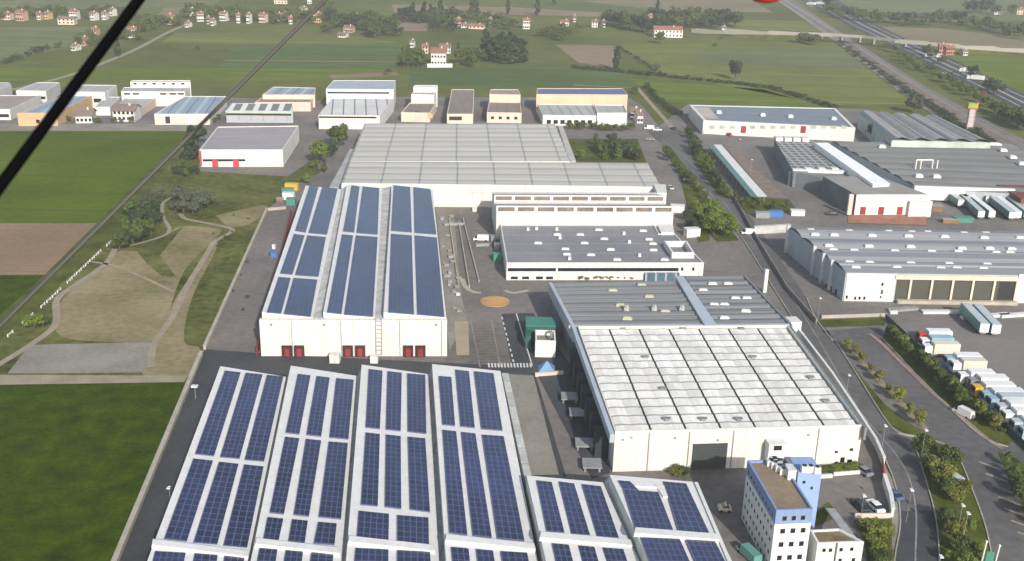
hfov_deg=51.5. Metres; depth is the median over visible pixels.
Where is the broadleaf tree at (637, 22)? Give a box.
[632,14,645,31]
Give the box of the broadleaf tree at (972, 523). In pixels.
[968,518,976,530]
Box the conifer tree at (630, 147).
[626,143,633,157]
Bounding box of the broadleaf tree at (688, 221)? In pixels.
[683,218,693,226]
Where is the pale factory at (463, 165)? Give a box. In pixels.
[329,123,666,206]
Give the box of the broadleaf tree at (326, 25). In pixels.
[320,21,331,32]
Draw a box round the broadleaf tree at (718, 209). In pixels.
[705,203,727,216]
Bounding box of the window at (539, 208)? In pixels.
[538,207,553,210]
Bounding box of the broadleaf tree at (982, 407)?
[974,399,987,419]
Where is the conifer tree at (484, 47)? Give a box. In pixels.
[481,40,489,58]
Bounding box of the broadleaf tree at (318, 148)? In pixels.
[309,140,330,163]
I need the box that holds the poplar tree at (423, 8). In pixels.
[421,1,426,21]
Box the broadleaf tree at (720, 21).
[710,15,724,28]
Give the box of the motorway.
[802,0,1023,110]
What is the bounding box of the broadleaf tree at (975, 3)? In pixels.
[968,0,981,13]
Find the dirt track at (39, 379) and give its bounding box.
[0,375,186,384]
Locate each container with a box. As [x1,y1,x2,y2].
[270,250,276,257]
[276,197,283,201]
[281,187,293,191]
[282,191,294,199]
[285,182,298,190]
[286,197,295,204]
[490,234,495,241]
[492,252,501,261]
[494,242,499,249]
[525,316,555,348]
[670,203,684,212]
[683,226,700,237]
[735,542,761,560]
[786,316,801,333]
[952,216,973,222]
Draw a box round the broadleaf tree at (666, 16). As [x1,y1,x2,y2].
[660,14,669,22]
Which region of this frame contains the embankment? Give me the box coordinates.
[708,34,1023,54]
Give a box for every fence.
[256,208,291,354]
[885,313,1023,447]
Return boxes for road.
[648,130,936,530]
[823,327,1023,560]
[895,511,937,560]
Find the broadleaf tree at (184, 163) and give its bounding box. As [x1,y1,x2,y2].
[179,159,188,167]
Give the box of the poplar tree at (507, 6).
[505,0,510,13]
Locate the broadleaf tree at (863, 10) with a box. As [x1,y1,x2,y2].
[858,9,867,20]
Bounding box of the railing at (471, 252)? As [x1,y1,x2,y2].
[462,218,479,281]
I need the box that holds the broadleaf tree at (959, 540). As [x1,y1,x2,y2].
[949,533,972,552]
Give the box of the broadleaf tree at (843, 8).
[837,5,848,11]
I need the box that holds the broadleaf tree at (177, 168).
[170,165,182,172]
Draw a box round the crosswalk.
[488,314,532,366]
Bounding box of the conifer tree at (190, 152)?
[178,125,199,159]
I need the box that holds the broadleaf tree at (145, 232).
[142,225,148,240]
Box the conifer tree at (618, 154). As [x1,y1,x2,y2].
[613,138,622,158]
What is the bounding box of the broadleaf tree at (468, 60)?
[462,53,470,65]
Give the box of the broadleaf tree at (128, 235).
[120,233,130,247]
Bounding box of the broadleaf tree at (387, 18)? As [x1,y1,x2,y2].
[384,16,395,24]
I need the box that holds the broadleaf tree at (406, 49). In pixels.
[401,46,409,52]
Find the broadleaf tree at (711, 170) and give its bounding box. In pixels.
[707,169,720,178]
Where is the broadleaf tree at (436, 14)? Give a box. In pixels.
[431,13,443,26]
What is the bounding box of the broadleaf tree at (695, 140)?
[688,137,702,146]
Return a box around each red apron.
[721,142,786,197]
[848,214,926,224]
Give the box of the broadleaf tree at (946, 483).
[933,475,958,495]
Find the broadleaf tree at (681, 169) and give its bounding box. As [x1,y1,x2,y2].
[678,166,684,173]
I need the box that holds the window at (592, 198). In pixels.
[591,197,606,200]
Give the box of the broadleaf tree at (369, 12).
[360,10,371,20]
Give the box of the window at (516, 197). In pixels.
[515,196,530,199]
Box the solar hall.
[259,185,446,356]
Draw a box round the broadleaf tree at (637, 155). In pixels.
[634,151,641,161]
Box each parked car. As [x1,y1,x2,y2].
[717,502,731,512]
[826,211,838,215]
[850,498,870,512]
[855,465,873,476]
[865,499,885,512]
[885,488,904,500]
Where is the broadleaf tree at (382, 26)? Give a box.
[373,21,387,35]
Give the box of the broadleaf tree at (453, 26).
[446,20,458,31]
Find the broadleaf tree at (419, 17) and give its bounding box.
[414,12,426,23]
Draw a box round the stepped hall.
[492,192,672,238]
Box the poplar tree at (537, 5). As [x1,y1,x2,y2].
[534,0,540,15]
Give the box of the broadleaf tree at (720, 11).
[713,9,725,14]
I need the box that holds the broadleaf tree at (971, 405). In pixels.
[968,399,979,408]
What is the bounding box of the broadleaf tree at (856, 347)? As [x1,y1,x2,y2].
[852,343,860,354]
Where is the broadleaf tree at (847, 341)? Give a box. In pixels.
[844,337,851,347]
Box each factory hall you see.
[0,82,12,94]
[0,95,40,119]
[16,82,60,102]
[17,96,92,125]
[75,85,117,107]
[95,97,120,115]
[119,98,155,116]
[121,80,191,105]
[154,96,226,124]
[199,126,298,166]
[225,103,292,122]
[255,87,315,110]
[318,80,395,128]
[401,85,437,121]
[447,89,473,123]
[487,89,521,122]
[536,88,627,125]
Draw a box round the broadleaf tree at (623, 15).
[620,13,636,29]
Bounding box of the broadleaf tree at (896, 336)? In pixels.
[892,330,901,342]
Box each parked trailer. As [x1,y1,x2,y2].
[947,194,964,206]
[959,302,989,333]
[960,194,984,217]
[968,194,995,217]
[972,304,1001,334]
[984,195,989,202]
[989,196,1015,218]
[996,196,1021,218]
[1006,197,1023,216]
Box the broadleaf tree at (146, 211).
[140,207,154,219]
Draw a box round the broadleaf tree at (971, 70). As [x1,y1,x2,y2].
[965,65,979,74]
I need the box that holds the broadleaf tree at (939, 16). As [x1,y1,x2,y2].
[936,10,943,23]
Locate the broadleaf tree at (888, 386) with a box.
[885,383,893,392]
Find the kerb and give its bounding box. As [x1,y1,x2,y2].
[709,192,1007,560]
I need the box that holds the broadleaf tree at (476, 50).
[469,48,487,62]
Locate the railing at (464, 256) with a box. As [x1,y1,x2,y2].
[458,221,469,286]
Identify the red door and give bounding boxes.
[212,160,217,166]
[233,160,238,166]
[741,126,745,132]
[800,126,805,132]
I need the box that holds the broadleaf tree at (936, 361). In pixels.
[929,359,941,375]
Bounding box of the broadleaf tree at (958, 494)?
[946,486,965,501]
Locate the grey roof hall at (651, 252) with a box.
[500,224,703,280]
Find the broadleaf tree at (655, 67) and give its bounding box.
[650,64,660,70]
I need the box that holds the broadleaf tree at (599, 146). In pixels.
[597,142,603,153]
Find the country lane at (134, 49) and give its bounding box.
[12,24,184,89]
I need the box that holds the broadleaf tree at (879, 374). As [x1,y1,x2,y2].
[873,369,885,381]
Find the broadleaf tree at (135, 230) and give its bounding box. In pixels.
[121,223,144,244]
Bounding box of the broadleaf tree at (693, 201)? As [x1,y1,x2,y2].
[690,196,698,206]
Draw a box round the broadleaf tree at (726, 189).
[719,185,731,194]
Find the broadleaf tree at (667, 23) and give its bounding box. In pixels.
[661,18,674,25]
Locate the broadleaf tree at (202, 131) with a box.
[186,124,206,144]
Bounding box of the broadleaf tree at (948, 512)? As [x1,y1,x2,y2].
[936,505,957,522]
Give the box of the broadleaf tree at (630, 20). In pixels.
[622,14,640,30]
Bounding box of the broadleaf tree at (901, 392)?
[893,386,906,401]
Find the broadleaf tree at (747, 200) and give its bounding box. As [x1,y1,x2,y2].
[739,196,751,205]
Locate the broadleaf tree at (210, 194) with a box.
[197,190,215,205]
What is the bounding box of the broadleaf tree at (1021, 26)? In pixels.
[1018,21,1023,32]
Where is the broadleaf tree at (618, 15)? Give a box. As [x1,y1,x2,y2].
[613,12,626,27]
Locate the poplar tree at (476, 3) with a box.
[473,0,479,16]
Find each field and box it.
[0,0,219,9]
[0,26,89,60]
[0,68,404,80]
[0,131,185,222]
[0,223,95,274]
[0,275,43,313]
[0,379,186,560]
[158,7,197,14]
[161,32,393,43]
[214,62,400,67]
[227,44,399,60]
[330,72,397,77]
[392,4,602,16]
[397,23,428,30]
[408,63,639,87]
[502,0,649,9]
[555,44,613,67]
[587,0,771,11]
[619,41,907,104]
[631,79,826,107]
[694,47,869,68]
[715,19,819,30]
[839,0,1023,20]
[883,27,1023,47]
[946,55,1023,91]
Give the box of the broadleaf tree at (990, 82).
[986,77,1000,90]
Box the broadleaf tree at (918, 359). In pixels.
[916,353,924,365]
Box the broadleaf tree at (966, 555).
[955,549,978,560]
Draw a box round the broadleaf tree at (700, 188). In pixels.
[696,185,704,190]
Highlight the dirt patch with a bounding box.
[480,296,509,306]
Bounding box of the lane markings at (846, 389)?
[663,140,916,560]
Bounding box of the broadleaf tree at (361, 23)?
[357,20,368,28]
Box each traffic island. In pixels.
[460,278,480,293]
[504,289,528,293]
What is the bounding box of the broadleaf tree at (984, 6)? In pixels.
[973,0,989,13]
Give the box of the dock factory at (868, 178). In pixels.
[773,136,1023,216]
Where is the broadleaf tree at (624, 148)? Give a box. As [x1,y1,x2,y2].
[620,144,628,152]
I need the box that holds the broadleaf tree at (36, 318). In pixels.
[21,313,45,329]
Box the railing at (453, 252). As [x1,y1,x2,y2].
[449,218,458,284]
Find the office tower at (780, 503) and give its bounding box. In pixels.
[741,456,821,560]
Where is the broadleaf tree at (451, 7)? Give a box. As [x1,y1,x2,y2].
[448,6,462,13]
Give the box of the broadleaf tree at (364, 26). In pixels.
[362,20,378,32]
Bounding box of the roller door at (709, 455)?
[691,443,727,469]
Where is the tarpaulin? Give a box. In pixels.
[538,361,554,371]
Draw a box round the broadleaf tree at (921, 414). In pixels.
[913,408,927,426]
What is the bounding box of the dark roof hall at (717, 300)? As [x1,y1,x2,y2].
[548,275,792,354]
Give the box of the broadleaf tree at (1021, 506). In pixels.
[1019,502,1023,512]
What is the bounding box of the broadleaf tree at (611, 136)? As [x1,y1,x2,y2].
[605,132,616,140]
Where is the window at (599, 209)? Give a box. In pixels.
[597,207,612,211]
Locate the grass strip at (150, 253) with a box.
[136,226,183,276]
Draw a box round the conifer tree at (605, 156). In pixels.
[601,143,609,159]
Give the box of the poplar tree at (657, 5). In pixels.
[655,0,659,9]
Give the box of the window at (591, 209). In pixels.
[577,207,593,211]
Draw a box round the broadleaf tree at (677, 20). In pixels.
[668,15,682,25]
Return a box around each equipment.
[754,211,769,217]
[768,210,782,216]
[790,209,804,215]
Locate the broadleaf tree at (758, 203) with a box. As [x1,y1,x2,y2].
[755,199,760,209]
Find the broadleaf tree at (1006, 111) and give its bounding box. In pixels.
[999,104,1012,123]
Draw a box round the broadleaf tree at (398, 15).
[392,10,403,19]
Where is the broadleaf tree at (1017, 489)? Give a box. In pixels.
[1011,481,1023,497]
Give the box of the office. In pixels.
[806,528,863,560]
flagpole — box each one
[981,540,987,560]
[995,544,1000,560]
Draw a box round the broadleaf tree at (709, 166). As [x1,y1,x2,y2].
[706,161,714,169]
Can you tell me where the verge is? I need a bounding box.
[0,132,186,339]
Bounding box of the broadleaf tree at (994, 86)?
[989,79,1006,93]
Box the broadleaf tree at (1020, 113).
[1016,109,1023,124]
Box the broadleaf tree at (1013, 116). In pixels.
[1009,111,1021,127]
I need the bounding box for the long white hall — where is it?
[688,105,854,141]
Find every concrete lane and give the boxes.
[436,208,466,349]
[454,321,468,354]
[501,373,558,474]
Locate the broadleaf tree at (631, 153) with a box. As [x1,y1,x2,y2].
[628,149,641,160]
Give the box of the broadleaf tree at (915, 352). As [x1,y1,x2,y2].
[911,348,917,361]
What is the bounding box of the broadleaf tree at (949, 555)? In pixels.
[944,549,955,560]
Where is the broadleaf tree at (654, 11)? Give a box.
[646,7,661,17]
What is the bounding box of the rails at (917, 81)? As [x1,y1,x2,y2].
[785,1,1023,147]
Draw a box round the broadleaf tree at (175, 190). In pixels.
[170,185,184,199]
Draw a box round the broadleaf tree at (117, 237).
[109,232,129,249]
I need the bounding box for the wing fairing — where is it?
[754,0,778,3]
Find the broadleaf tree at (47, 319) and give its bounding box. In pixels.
[37,315,49,327]
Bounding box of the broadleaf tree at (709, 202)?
[702,199,719,211]
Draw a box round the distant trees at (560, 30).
[0,0,1023,129]
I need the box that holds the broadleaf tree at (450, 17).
[442,13,456,24]
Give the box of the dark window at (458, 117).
[449,116,461,119]
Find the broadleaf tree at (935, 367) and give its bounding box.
[932,364,940,380]
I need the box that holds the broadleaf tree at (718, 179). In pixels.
[714,176,727,183]
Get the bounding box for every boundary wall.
[111,351,202,560]
[203,208,267,349]
[268,206,285,210]
[535,370,563,376]
[733,195,816,322]
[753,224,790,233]
[798,329,885,463]
[821,313,884,318]
[821,473,832,478]
[833,470,859,475]
[854,513,891,517]
[882,473,894,516]
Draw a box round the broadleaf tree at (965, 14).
[957,11,967,23]
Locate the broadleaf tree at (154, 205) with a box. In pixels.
[146,200,160,211]
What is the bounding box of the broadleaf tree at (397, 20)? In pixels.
[390,17,400,24]
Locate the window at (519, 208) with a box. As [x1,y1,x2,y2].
[518,207,534,210]
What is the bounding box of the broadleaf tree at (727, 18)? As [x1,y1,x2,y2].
[721,11,734,25]
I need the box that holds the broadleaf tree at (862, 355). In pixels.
[858,352,867,362]
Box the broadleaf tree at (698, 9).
[687,6,701,15]
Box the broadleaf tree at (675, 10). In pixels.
[669,6,680,16]
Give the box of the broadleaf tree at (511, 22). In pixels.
[505,18,514,29]
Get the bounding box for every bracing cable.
[0,0,144,195]
[0,0,327,328]
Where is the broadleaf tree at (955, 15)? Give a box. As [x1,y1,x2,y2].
[952,10,961,22]
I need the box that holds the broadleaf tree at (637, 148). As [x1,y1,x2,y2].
[632,145,642,153]
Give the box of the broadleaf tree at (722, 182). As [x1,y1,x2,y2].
[718,177,726,189]
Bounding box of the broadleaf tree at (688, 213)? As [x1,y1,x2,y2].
[682,208,695,218]
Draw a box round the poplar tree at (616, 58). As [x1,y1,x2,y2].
[612,46,620,68]
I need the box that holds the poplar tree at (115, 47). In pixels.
[112,37,120,56]
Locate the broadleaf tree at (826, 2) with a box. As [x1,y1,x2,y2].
[822,0,833,4]
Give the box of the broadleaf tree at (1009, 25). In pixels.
[999,23,1013,31]
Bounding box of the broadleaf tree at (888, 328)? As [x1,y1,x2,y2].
[884,324,893,336]
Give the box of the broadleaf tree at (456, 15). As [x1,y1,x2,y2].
[448,9,460,16]
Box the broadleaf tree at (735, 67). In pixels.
[728,59,742,79]
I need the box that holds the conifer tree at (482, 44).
[479,38,486,53]
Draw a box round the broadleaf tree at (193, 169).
[188,165,200,173]
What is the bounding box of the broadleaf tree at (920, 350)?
[914,348,925,363]
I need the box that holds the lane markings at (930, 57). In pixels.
[809,0,1022,105]
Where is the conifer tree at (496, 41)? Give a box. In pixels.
[488,36,499,61]
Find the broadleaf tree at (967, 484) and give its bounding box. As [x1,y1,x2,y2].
[956,479,973,491]
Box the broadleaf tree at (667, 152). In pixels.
[662,149,671,160]
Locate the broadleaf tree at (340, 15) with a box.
[332,13,343,18]
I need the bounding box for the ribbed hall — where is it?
[857,110,990,147]
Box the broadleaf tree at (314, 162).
[309,159,319,168]
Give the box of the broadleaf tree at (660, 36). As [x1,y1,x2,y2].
[654,31,665,42]
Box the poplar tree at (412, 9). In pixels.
[409,2,415,21]
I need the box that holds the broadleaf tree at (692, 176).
[685,173,698,183]
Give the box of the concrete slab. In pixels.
[7,342,150,373]
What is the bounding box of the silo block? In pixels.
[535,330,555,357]
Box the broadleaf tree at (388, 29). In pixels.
[385,24,395,35]
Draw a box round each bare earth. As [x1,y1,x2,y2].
[56,226,220,342]
[142,242,216,376]
[216,205,267,226]
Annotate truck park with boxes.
[897,319,1023,408]
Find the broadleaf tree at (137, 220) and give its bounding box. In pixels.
[132,217,142,224]
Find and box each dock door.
[281,345,291,356]
[294,345,304,356]
[343,345,352,356]
[355,345,364,356]
[403,345,412,356]
[415,345,425,356]
[860,207,865,214]
[878,207,883,214]
[897,207,902,214]
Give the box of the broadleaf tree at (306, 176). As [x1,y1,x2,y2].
[301,173,311,183]
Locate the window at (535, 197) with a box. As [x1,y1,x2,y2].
[534,196,549,199]
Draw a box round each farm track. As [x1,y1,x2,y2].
[224,60,384,61]
[581,85,673,126]
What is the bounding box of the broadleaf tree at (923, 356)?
[921,353,932,369]
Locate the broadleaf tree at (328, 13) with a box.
[324,10,334,18]
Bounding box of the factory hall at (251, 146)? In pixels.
[199,126,298,166]
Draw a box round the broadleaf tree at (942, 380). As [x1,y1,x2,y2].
[940,374,950,383]
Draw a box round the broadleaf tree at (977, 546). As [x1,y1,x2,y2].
[971,541,984,555]
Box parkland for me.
[0,138,319,378]
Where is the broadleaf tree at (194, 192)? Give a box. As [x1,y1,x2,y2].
[188,187,199,195]
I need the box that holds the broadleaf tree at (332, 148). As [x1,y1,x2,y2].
[326,143,338,156]
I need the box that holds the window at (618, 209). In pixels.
[616,207,632,211]
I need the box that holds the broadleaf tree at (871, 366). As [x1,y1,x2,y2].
[868,362,875,372]
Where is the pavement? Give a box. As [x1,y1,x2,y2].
[884,465,899,559]
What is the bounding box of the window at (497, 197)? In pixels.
[496,196,511,199]
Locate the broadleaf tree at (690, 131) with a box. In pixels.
[685,127,694,134]
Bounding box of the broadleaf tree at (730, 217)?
[720,212,736,222]
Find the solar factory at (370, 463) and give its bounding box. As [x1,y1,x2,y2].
[147,364,731,560]
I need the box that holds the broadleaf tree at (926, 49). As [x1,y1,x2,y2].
[922,44,933,51]
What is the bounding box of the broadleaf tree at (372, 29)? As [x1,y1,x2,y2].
[367,23,380,38]
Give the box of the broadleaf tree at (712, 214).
[699,211,717,224]
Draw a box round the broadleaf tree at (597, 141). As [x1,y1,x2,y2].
[593,139,605,150]
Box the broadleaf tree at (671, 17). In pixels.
[670,16,683,25]
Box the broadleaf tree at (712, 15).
[705,12,718,25]
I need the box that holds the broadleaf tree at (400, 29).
[389,22,403,33]
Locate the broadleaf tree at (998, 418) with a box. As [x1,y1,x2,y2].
[990,413,1003,430]
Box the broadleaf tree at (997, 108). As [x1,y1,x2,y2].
[993,104,1004,116]
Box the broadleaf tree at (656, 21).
[648,18,660,31]
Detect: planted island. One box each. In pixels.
[568,139,645,161]
[662,146,737,241]
[684,128,732,196]
[691,212,708,241]
[736,197,795,211]
[815,502,832,525]
[818,318,884,326]
[837,341,928,434]
[854,519,891,560]
[883,325,1011,444]
[914,441,989,560]
[999,452,1023,500]
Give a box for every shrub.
[0,57,7,64]
[29,46,40,53]
[133,198,146,208]
[138,194,147,199]
[145,189,152,195]
[154,189,166,197]
[668,467,677,475]
[671,463,684,476]
[679,465,689,476]
[819,464,826,472]
[825,465,835,471]
[834,462,843,470]
[839,462,850,470]
[846,463,855,470]
[858,516,879,532]
[864,521,892,539]
[865,61,878,64]
[866,534,886,552]
[870,548,893,560]
[879,522,895,535]
[879,540,894,551]
[883,74,894,78]
[895,81,906,85]
[903,89,916,93]
[911,94,924,97]
[923,98,934,103]
[923,102,935,105]
[932,106,945,109]
[939,110,955,115]
[940,112,958,119]
[948,119,963,123]
[967,129,984,134]
[974,132,989,136]
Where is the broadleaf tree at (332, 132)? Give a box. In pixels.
[326,123,348,146]
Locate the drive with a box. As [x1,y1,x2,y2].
[501,313,610,478]
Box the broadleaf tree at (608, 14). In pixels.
[602,8,613,23]
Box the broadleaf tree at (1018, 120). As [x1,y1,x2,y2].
[1015,114,1023,130]
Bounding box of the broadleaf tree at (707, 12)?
[700,8,714,23]
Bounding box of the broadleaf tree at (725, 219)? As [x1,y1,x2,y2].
[713,216,728,233]
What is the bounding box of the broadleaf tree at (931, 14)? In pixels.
[926,12,937,25]
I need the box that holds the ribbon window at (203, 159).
[203,159,244,160]
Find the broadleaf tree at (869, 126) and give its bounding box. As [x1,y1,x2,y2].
[867,123,872,134]
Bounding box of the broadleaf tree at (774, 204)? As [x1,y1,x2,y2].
[768,201,778,209]
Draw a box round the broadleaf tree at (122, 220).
[118,217,126,233]
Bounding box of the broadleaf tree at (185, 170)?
[183,167,188,177]
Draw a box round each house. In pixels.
[0,11,14,19]
[14,9,28,20]
[74,107,96,122]
[80,35,90,45]
[89,10,98,20]
[90,25,99,35]
[101,10,108,19]
[108,6,116,15]
[111,103,141,121]
[126,25,137,37]
[163,13,174,24]
[184,20,192,27]
[196,11,203,21]
[206,15,210,23]
[210,17,216,25]
[218,10,228,20]
[235,12,240,22]
[245,12,251,23]
[258,12,267,22]
[288,15,292,23]
[299,5,307,9]
[312,11,322,22]
[427,46,451,67]
[454,16,460,25]
[521,17,530,28]
[560,19,569,25]
[572,14,576,21]
[591,19,598,26]
[601,19,605,26]
[629,106,639,117]
[633,109,644,122]
[652,25,683,37]
[720,25,726,30]
[937,42,945,54]
[943,44,955,54]
[990,7,1004,14]
[1015,7,1023,14]
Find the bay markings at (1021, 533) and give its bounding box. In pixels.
[979,461,1023,544]
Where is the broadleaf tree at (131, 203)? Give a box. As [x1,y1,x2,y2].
[121,198,139,213]
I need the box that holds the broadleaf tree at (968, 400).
[964,396,972,405]
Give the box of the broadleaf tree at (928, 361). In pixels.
[924,357,935,374]
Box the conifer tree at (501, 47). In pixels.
[494,41,506,62]
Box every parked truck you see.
[915,328,952,341]
[918,334,954,345]
[921,340,960,354]
[942,352,982,367]
[948,357,987,373]
[956,368,995,385]
[965,373,1008,389]
[970,380,1015,398]
[978,387,1023,400]
[986,392,1023,410]
[994,399,1023,412]
[1001,406,1023,424]
[1008,414,1023,432]
[1017,425,1023,439]
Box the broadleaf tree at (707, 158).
[702,155,715,165]
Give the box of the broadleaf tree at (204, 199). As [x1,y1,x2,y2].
[191,194,209,210]
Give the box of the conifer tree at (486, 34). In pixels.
[480,28,490,42]
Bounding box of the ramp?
[825,508,855,536]
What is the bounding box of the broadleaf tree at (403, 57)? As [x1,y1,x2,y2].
[400,52,416,63]
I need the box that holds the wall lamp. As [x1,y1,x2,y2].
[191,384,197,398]
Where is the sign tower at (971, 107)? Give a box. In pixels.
[965,101,978,129]
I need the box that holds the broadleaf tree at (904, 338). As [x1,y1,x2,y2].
[899,334,909,349]
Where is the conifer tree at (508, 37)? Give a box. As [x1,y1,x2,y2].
[503,31,512,43]
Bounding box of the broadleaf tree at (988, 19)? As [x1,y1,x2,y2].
[981,15,995,28]
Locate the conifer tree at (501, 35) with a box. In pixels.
[495,31,505,41]
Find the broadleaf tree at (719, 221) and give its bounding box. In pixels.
[702,216,726,235]
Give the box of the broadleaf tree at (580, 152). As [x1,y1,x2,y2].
[573,149,585,158]
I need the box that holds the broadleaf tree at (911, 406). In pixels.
[906,402,914,414]
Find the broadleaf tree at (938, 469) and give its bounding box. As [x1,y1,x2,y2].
[927,457,957,480]
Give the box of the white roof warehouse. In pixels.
[561,325,866,471]
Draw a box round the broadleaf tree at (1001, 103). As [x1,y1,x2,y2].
[992,101,1006,108]
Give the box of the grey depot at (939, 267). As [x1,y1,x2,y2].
[784,224,1023,305]
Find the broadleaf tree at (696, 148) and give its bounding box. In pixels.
[692,144,702,152]
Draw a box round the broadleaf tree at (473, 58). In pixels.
[467,54,479,66]
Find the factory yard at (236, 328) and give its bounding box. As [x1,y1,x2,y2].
[0,94,1023,560]
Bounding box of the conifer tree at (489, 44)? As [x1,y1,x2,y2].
[483,36,493,61]
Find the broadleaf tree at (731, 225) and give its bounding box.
[723,220,740,236]
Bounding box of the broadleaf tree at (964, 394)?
[959,391,968,404]
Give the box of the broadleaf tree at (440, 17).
[434,14,448,28]
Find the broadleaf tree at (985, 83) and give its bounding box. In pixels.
[980,78,990,89]
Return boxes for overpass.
[691,28,1023,52]
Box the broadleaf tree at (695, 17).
[688,12,699,27]
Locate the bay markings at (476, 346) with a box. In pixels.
[470,319,500,366]
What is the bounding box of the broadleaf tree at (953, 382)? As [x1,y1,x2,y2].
[949,379,960,396]
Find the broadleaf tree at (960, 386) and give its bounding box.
[954,383,967,401]
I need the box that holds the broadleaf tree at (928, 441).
[911,433,937,453]
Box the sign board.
[983,551,994,560]
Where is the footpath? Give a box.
[869,334,1003,448]
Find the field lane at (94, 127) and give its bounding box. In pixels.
[0,124,196,130]
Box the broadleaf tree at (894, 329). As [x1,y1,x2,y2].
[889,325,898,339]
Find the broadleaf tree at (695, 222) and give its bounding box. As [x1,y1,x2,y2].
[691,219,702,228]
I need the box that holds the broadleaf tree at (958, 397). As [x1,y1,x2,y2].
[955,388,966,404]
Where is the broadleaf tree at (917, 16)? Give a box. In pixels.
[908,13,920,23]
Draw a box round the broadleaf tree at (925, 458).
[919,453,940,469]
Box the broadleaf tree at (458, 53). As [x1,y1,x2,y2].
[454,47,470,63]
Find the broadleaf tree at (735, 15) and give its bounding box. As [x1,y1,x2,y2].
[730,11,744,26]
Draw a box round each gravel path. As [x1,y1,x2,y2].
[0,249,117,365]
[91,261,174,291]
[130,195,175,245]
[147,213,234,366]
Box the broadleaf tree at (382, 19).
[378,16,389,21]
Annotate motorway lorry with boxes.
[959,67,967,71]
[967,75,984,80]
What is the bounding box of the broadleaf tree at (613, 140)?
[611,138,623,147]
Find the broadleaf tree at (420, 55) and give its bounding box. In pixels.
[411,49,424,66]
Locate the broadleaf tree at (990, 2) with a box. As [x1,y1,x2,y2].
[981,0,995,11]
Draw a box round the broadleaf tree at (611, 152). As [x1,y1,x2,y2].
[607,148,616,157]
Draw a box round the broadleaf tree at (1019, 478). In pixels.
[1011,475,1023,485]
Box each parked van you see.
[473,234,488,240]
[644,125,653,128]
[741,228,754,234]
[951,472,964,485]
[952,405,975,418]
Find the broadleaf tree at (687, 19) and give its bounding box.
[676,14,690,25]
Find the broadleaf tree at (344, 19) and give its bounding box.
[338,15,350,24]
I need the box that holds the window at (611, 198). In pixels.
[610,197,625,200]
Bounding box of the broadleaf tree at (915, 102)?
[904,96,924,112]
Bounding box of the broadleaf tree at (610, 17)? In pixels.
[608,11,617,25]
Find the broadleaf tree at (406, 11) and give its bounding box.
[397,8,410,22]
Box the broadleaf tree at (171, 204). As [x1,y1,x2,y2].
[168,200,180,209]
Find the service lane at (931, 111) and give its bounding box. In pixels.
[779,0,956,125]
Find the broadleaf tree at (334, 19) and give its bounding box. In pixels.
[330,15,338,28]
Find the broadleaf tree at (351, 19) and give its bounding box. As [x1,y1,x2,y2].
[345,12,356,22]
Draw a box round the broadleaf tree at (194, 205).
[187,201,199,211]
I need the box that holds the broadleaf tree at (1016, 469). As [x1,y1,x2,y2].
[1006,463,1023,476]
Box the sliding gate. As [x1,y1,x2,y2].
[882,458,884,475]
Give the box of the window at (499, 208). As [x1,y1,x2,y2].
[498,207,514,210]
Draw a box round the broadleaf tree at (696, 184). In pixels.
[694,182,701,187]
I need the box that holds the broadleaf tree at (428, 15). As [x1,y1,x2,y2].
[423,10,432,19]
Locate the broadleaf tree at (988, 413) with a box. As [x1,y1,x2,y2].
[984,409,993,423]
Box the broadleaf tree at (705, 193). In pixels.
[700,191,708,197]
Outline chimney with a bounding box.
[762,269,768,292]
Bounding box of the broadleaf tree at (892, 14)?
[886,11,896,22]
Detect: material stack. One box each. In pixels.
[887,306,918,311]
[889,309,897,313]
[921,309,960,313]
[941,218,959,223]
[960,312,1008,319]
[999,312,1023,317]
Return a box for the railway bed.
[782,0,1023,148]
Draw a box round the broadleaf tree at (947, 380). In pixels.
[945,376,957,393]
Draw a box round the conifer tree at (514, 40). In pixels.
[506,37,521,63]
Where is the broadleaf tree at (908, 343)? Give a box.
[904,341,913,353]
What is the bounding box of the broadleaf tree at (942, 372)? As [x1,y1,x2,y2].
[937,368,946,384]
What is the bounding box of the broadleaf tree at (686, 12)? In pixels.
[682,9,694,15]
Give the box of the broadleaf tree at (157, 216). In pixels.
[149,212,163,225]
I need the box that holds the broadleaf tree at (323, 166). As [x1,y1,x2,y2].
[320,162,327,172]
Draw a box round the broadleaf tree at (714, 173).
[711,169,720,182]
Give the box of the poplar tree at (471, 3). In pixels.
[469,0,473,8]
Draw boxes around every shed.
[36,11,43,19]
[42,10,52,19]
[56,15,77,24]
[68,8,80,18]
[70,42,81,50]
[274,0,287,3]
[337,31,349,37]
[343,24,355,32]
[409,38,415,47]
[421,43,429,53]
[439,43,450,53]
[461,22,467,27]
[468,23,485,28]
[931,204,943,211]
[960,48,968,55]
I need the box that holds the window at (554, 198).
[553,197,568,200]
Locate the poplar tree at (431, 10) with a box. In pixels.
[429,3,433,16]
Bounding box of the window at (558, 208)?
[557,207,573,210]
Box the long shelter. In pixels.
[708,145,766,197]
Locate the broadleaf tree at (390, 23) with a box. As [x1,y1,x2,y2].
[382,20,392,33]
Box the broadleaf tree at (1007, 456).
[1004,451,1012,466]
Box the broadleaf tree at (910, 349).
[907,346,913,358]
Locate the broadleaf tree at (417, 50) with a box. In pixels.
[406,49,420,66]
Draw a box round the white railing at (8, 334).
[7,239,112,336]
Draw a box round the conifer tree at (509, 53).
[503,43,516,63]
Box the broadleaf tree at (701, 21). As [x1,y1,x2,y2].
[697,17,708,25]
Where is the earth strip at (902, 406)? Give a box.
[840,342,928,427]
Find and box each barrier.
[444,222,463,225]
[476,243,489,246]
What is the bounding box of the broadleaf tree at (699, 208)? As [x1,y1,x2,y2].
[692,203,708,218]
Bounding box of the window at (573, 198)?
[572,197,587,200]
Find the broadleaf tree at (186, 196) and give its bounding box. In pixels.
[178,192,192,200]
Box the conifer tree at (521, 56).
[514,38,527,62]

